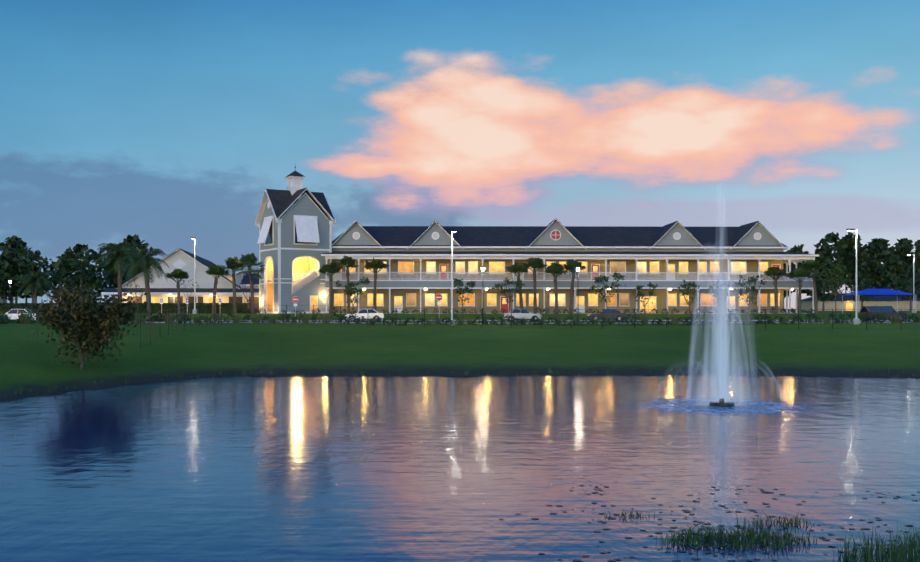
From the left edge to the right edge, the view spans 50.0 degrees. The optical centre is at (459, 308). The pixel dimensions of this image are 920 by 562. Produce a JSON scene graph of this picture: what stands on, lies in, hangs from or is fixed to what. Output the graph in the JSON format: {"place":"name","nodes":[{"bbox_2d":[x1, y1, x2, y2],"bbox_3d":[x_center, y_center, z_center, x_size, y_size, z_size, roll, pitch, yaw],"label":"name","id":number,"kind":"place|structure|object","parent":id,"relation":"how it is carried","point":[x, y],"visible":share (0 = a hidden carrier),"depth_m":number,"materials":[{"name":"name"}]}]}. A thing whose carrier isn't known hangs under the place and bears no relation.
{"place":"outdoors","nodes":[
{"label":"outdoors","id":0,"kind":"place"},
{"bbox_2d":[106,179,796,294],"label":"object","id":1,"kind":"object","parent":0,"point":[297,182],"visible":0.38,"depth_m":131.02,"materials":[{"name":"white"}]},
{"bbox_2d":[0,374,919,561],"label":"pond water","id":2,"kind":"structure","parent":0,"point":[339,468],"depth_m":25.15,"materials":[{"name":"blue liquid"}]},
{"bbox_2d":[4,365,916,396],"bbox_3d":[7.503,3.683,54.562,72.486,0.787,23.154,0,0,-18],"label":"green shore fringe","id":3,"kind":"object","parent":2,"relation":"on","point":[475,375],"visible":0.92,"depth_m":59.72,"materials":[{"name":"green plant"}]},
{"bbox_2d":[501,481,919,561],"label":"pond weed","id":4,"kind":"object","parent":2,"relation":"on","point":[763,491],"visible":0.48,"depth_m":18.25,"materials":[{"name":"black"}]},
{"bbox_2d":[652,190,798,412],"bbox_3d":[10.912,-0.699,41.154,6.358,9.650,6.427,0,0,1],"label":"fountain spray","id":5,"kind":"object","parent":2,"relation":"on","point":[720,398],"visible":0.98,"depth_m":41.27,"materials":[{"name":"white liquid"}]},
{"bbox_2d":[617,396,834,417],"bbox_3d":[10.957,4.066,41.295,10.200,0.001,10.200,0,0,1],"label":"fountain splash","id":6,"kind":"object","parent":2,"relation":"on","point":[700,403],"visible":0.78,"depth_m":40.98,"materials":[{"name":"white liquid"}]},
{"bbox_2d":[605,509,919,561],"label":"shore reeds","id":7,"kind":"object","parent":2,"relation":"on","point":[901,555],"visible":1,"depth_m":16.92,"materials":[{"name":"green plant"}]},
{"bbox_2d":[0,310,919,401],"bbox_3d":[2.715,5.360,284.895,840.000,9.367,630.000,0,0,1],"label":"ground","id":8,"kind":"structure","parent":0,"point":[203,350],"depth_m":70.83,"materials":[{"name":"green plant"}]},
{"bbox_2d":[1,309,40,320],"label":"white car","id":9,"kind":"object","parent":8,"relation":"on","point":[12,314],"visible":0.25,"depth_m":107.63,"materials":[{"name":"white metal"}]},
{"bbox_2d":[15,270,56,302],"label":"tree","id":10,"kind":"object","parent":8,"relation":"on","point":[38,282],"visible":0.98,"depth_m":148.17,"materials":[{"name":"green plant"}]},
{"bbox_2d":[24,283,149,370],"bbox_3d":[-20.687,1.114,55.438,6.118,5.120,6.756,0,0,1],"label":"bushy tree","id":11,"kind":"object","parent":8,"relation":"on","point":[71,310],"visible":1,"depth_m":54.79,"materials":[{"name":"green plant"}]},
{"bbox_2d":[78,285,97,293],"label":"tree","id":12,"kind":"object","parent":8,"relation":"on","point":[87,288],"visible":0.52,"depth_m":131.18,"materials":[{"name":"green plant"}]},
{"bbox_2d":[97,243,136,299],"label":"palm tree","id":13,"kind":"object","parent":8,"relation":"on","point":[117,255],"visible":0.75,"depth_m":133.93,"materials":[{"name":"green plant"}]},
{"bbox_2d":[0,303,249,313],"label":"hedge","id":14,"kind":"object","parent":8,"relation":"on","point":[152,306],"depth_m":134.03,"materials":[{"name":"green plant"}]},
{"bbox_2d":[124,284,143,310],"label":"tree","id":15,"kind":"object","parent":8,"relation":"on","point":[135,293],"visible":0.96,"depth_m":132.22,"materials":[{"name":"green plant"}]},
{"bbox_2d":[119,244,169,319],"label":"palm tree","id":16,"kind":"object","parent":8,"relation":"on","point":[145,261],"visible":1,"depth_m":118.43,"materials":[{"name":"green plant"}]},
{"bbox_2d":[165,268,188,313],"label":"palm tree","id":17,"kind":"object","parent":8,"relation":"on","point":[177,273],"visible":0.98,"depth_m":130.80,"materials":[{"name":"green plant"}]},
{"bbox_2d":[180,276,197,312],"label":"tree","id":18,"kind":"object","parent":8,"relation":"on","point":[187,289],"visible":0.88,"depth_m":128.97,"materials":[{"name":"green plant"}]},
{"bbox_2d":[191,237,196,313],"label":"light pole","id":19,"kind":"object","parent":8,"relation":"on","point":[194,310],"visible":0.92,"depth_m":125.19,"materials":[{"name":"white metal"}]},
{"bbox_2d":[205,264,229,313],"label":"palm tree","id":20,"kind":"object","parent":8,"relation":"on","point":[215,270],"visible":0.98,"depth_m":126.81,"materials":[{"name":"green plant"}]},
{"bbox_2d":[234,252,266,313],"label":"palm tree","id":21,"kind":"object","parent":8,"relation":"on","point":[246,259],"visible":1,"depth_m":123.49,"materials":[{"name":"green plant"}]},
{"bbox_2d":[238,280,262,308],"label":"tree","id":22,"kind":"object","parent":8,"relation":"on","point":[246,292],"visible":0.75,"depth_m":127.69,"materials":[{"name":"green plant"}]},
{"bbox_2d":[292,296,298,315],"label":"no entry sign","id":23,"kind":"object","parent":8,"relation":"on","point":[295,299],"visible":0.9,"depth_m":121.07,"materials":[{"name":"red metal"}]},
{"bbox_2d":[335,277,369,315],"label":"tree","id":24,"kind":"object","parent":8,"relation":"on","point":[350,289],"visible":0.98,"depth_m":121.44,"materials":[{"name":"green plant"}]},
{"bbox_2d":[363,258,390,309],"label":"palm tree","id":25,"kind":"object","parent":8,"relation":"on","point":[377,264],"visible":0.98,"depth_m":124.09,"materials":[{"name":"green plant"}]},
{"bbox_2d":[436,294,442,304],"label":"no entry sign","id":26,"kind":"object","parent":8,"relation":"on","point":[439,297],"visible":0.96,"depth_m":112.88,"materials":[{"name":"red metal"}]},
{"bbox_2d":[449,230,456,324],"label":"light pole","id":27,"kind":"object","parent":8,"relation":"on","point":[452,319],"visible":0.88,"depth_m":101.36,"materials":[{"name":"white metal"}]},
{"bbox_2d":[0,307,919,325],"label":"shrubs","id":28,"kind":"object","parent":8,"relation":"on","point":[154,318],"visible":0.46,"depth_m":101.77,"materials":[{"name":"green plant"}]},
{"bbox_2d":[101,167,818,312],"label":"building","id":29,"kind":"structure","parent":8,"relation":"on","point":[306,228],"depth_m":129.13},
{"bbox_2d":[117,250,258,302],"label":"house","id":30,"kind":"structure","parent":29,"relation":"attached to","point":[204,279],"depth_m":149.46,"materials":[{"name":"white paint"}]},
{"bbox_2d":[265,218,315,243],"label":"dark school glass","id":31,"kind":"object","parent":29,"relation":"attached to","point":[269,239],"visible":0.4,"depth_m":128.18,"materials":[{"name":"grey glass"}]},
{"bbox_2d":[226,262,628,305],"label":"windows","id":32,"kind":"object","parent":29,"relation":"attached to","point":[615,267],"visible":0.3,"depth_m":131.48,"materials":[{"name":"glass"}]},
{"bbox_2d":[102,171,818,292],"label":"roof","id":33,"kind":"structure","parent":29,"relation":"attached to","point":[631,236],"depth_m":133.98,"materials":[{"name":"black"}]},
{"bbox_2d":[151,262,778,312],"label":"window","id":34,"kind":"structure","parent":29,"relation":"attached to","point":[498,267],"depth_m":131.42,"materials":[{"name":"yellow glass"}]},
{"bbox_2d":[257,270,809,313],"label":"wall","id":35,"kind":"structure","parent":29,"relation":"attached to","point":[300,284],"depth_m":128.52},
{"bbox_2d":[350,262,745,305],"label":"window","id":36,"kind":"structure","parent":29,"relation":"attached to","point":[738,267],"depth_m":131.19,"materials":[{"name":"yellow glass"}]},
{"bbox_2d":[332,259,783,312],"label":"building wall","id":37,"kind":"structure","parent":29,"relation":"attached to","point":[661,294],"depth_m":131.37,"materials":[{"name":"beige paint"}]},
{"bbox_2d":[398,262,766,305],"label":"window","id":38,"kind":"structure","parent":29,"relation":"attached to","point":[405,266],"depth_m":131.46,"materials":[{"name":"yellow glass"}]},
{"bbox_2d":[0,231,919,311],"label":"tree line","id":39,"kind":"object","parent":8,"relation":"on","point":[68,262],"depth_m":207.63,"materials":[{"name":"green plant"}]},
{"bbox_2d":[5,304,919,347],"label":"pond fence","id":40,"kind":"object","parent":8,"relation":"on","point":[432,308],"visible":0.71,"depth_m":91.91,"materials":[{"name":"black metal"}]},
{"bbox_2d":[453,277,476,319],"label":"tree","id":41,"kind":"object","parent":8,"relation":"on","point":[465,288],"visible":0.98,"depth_m":120.81,"materials":[{"name":"green plant"}]},
{"bbox_2d":[481,266,484,323],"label":"lamp post","id":42,"kind":"object","parent":8,"relation":"on","point":[482,268],"visible":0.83,"depth_m":103.85,"materials":[{"name":"black metal"}]},
{"bbox_2d":[492,277,525,312],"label":"tree","id":43,"kind":"object","parent":8,"relation":"on","point":[517,284],"visible":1,"depth_m":122.72,"materials":[{"name":"green plant"}]},
{"bbox_2d":[128,320,914,323],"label":"parking kerb","id":44,"kind":"structure","parent":8,"relation":"on","point":[528,320],"depth_m":104.40,"materials":[{"name":"grey concrete"}]},
{"bbox_2d":[545,262,568,313],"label":"palm tree","id":45,"kind":"object","parent":8,"relation":"on","point":[554,268],"visible":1,"depth_m":124.63,"materials":[{"name":"green plant"}]},
{"bbox_2d":[563,259,586,313],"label":"palm tree","id":46,"kind":"object","parent":8,"relation":"on","point":[571,265],"visible":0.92,"depth_m":125.43,"materials":[{"name":"green plant"}]},
{"bbox_2d":[587,310,626,320],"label":"dark sedan","id":47,"kind":"object","parent":8,"relation":"on","point":[617,313],"visible":0.75,"depth_m":116.48,"materials":[{"name":"blue"}]},
{"bbox_2d":[589,272,625,308],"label":"tree","id":48,"kind":"object","parent":8,"relation":"on","point":[600,279],"visible":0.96,"depth_m":122.05,"materials":[{"name":"green plant"}]},
{"bbox_2d":[633,282,657,316],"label":"tree","id":49,"kind":"object","parent":8,"relation":"on","point":[642,295],"visible":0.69,"depth_m":121.95,"materials":[{"name":"green plant"}]},
{"bbox_2d":[677,279,699,319],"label":"tree","id":50,"kind":"object","parent":8,"relation":"on","point":[689,284],"depth_m":121.82,"materials":[{"name":"green plant"}]},
{"bbox_2d":[707,281,728,310],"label":"tree","id":51,"kind":"object","parent":8,"relation":"on","point":[712,289],"depth_m":122.94,"materials":[{"name":"green plant"}]},
{"bbox_2d":[730,275,766,319],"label":"tree","id":52,"kind":"object","parent":8,"relation":"on","point":[752,279],"depth_m":121.63,"materials":[{"name":"green plant"}]},
{"bbox_2d":[786,267,813,313],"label":"palm tree","id":53,"kind":"object","parent":8,"relation":"on","point":[801,272],"visible":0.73,"depth_m":124.96,"materials":[{"name":"green plant"}]},
{"bbox_2d":[815,265,846,314],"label":"tree","id":54,"kind":"object","parent":8,"relation":"on","point":[836,272],"visible":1,"depth_m":124.45,"materials":[{"name":"green plant"}]},
{"bbox_2d":[846,228,859,323],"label":"light pole","id":55,"kind":"object","parent":8,"relation":"on","point":[856,319],"visible":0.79,"depth_m":100.41,"materials":[{"name":"white metal"}]},
{"bbox_2d":[801,301,919,310],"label":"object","id":56,"kind":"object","parent":8,"relation":"on","point":[831,304],"visible":0.6,"depth_m":298.66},
{"bbox_2d":[846,303,852,310],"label":"window","id":57,"kind":"structure","parent":56,"relation":"in","point":[849,305],"depth_m":298.64,"materials":[{"name":"yellow glass"}]},
{"bbox_2d":[802,293,919,300],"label":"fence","id":58,"kind":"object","parent":56,"relation":"on","point":[873,298],"depth_m":300.45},
{"bbox_2d":[841,289,915,312],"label":"shade canopies","id":59,"kind":"object","parent":8,"relation":"on","point":[878,292],"visible":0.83,"depth_m":147.66,"materials":[{"name":"blue fabric"}]},
{"bbox_2d":[906,254,914,312],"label":"light pole","id":60,"kind":"object","parent":8,"relation":"on","point":[913,311],"visible":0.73,"depth_m":163.10,"materials":[{"name":"white metal"}]},
{"bbox_2d":[0,0,919,308],"label":"sky","id":61,"kind":"structure","parent":0,"point":[165,123],"materials":[{"name":"blue"}]},
{"bbox_2d":[175,321,916,321],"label":"parking asphalt","id":62,"kind":"structure","parent":0,"point":[636,321],"depth_m":115.81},
{"bbox_2d":[345,309,384,320],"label":"white sedan car","id":63,"kind":"object","parent":62,"relation":"on","point":[365,313],"visible":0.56,"depth_m":116.03,"materials":[{"name":"white metal"}]},
{"bbox_2d":[503,309,541,320],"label":"silver sedan","id":64,"kind":"object","parent":62,"relation":"on","point":[522,313],"visible":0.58,"depth_m":116.82,"materials":[{"name":"grey metal"}]},
{"bbox_2d":[860,306,906,320],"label":"suv","id":65,"kind":"object","parent":62,"relation":"on","point":[885,313],"visible":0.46,"depth_m":114.45,"materials":[{"name":"grey metal"}]},
{"label":"sidewalk","id":66,"kind":"structure","parent":0,"visible":0},
{"bbox_2d":[221,256,246,313],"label":"palm tree","id":67,"kind":"object","parent":66,"relation":"on","point":[230,262],"visible":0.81,"depth_m":125.46,"materials":[{"name":"green plant"}]},
{"bbox_2d":[318,262,342,313],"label":"palm tree","id":68,"kind":"object","parent":66,"relation":"on","point":[331,268],"visible":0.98,"depth_m":124.98,"materials":[{"name":"green plant"}]},
{"bbox_2d":[335,255,359,313],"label":"palm tree","id":69,"kind":"object","parent":66,"relation":"on","point":[347,262],"visible":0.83,"depth_m":125.59,"materials":[{"name":"green plant"}]},
{"bbox_2d":[505,262,528,308],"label":"palm tree","id":70,"kind":"object","parent":66,"relation":"on","point":[517,268],"visible":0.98,"depth_m":125.34,"materials":[{"name":"green plant"}]},
{"bbox_2d":[522,257,548,313],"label":"palm tree","id":71,"kind":"object","parent":66,"relation":"on","point":[535,263],"visible":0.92,"depth_m":126.04,"materials":[{"name":"green plant"}]},
{"bbox_2d":[763,265,786,313],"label":"palm tree","id":72,"kind":"object","parent":66,"relation":"on","point":[774,271],"depth_m":126.48,"materials":[{"name":"green plant"}]},
{"bbox_2d":[801,259,825,313],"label":"palm tree","id":73,"kind":"object","parent":66,"relation":"on","point":[813,265],"visible":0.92,"depth_m":125.92,"materials":[{"name":"green plant"}]}
]}

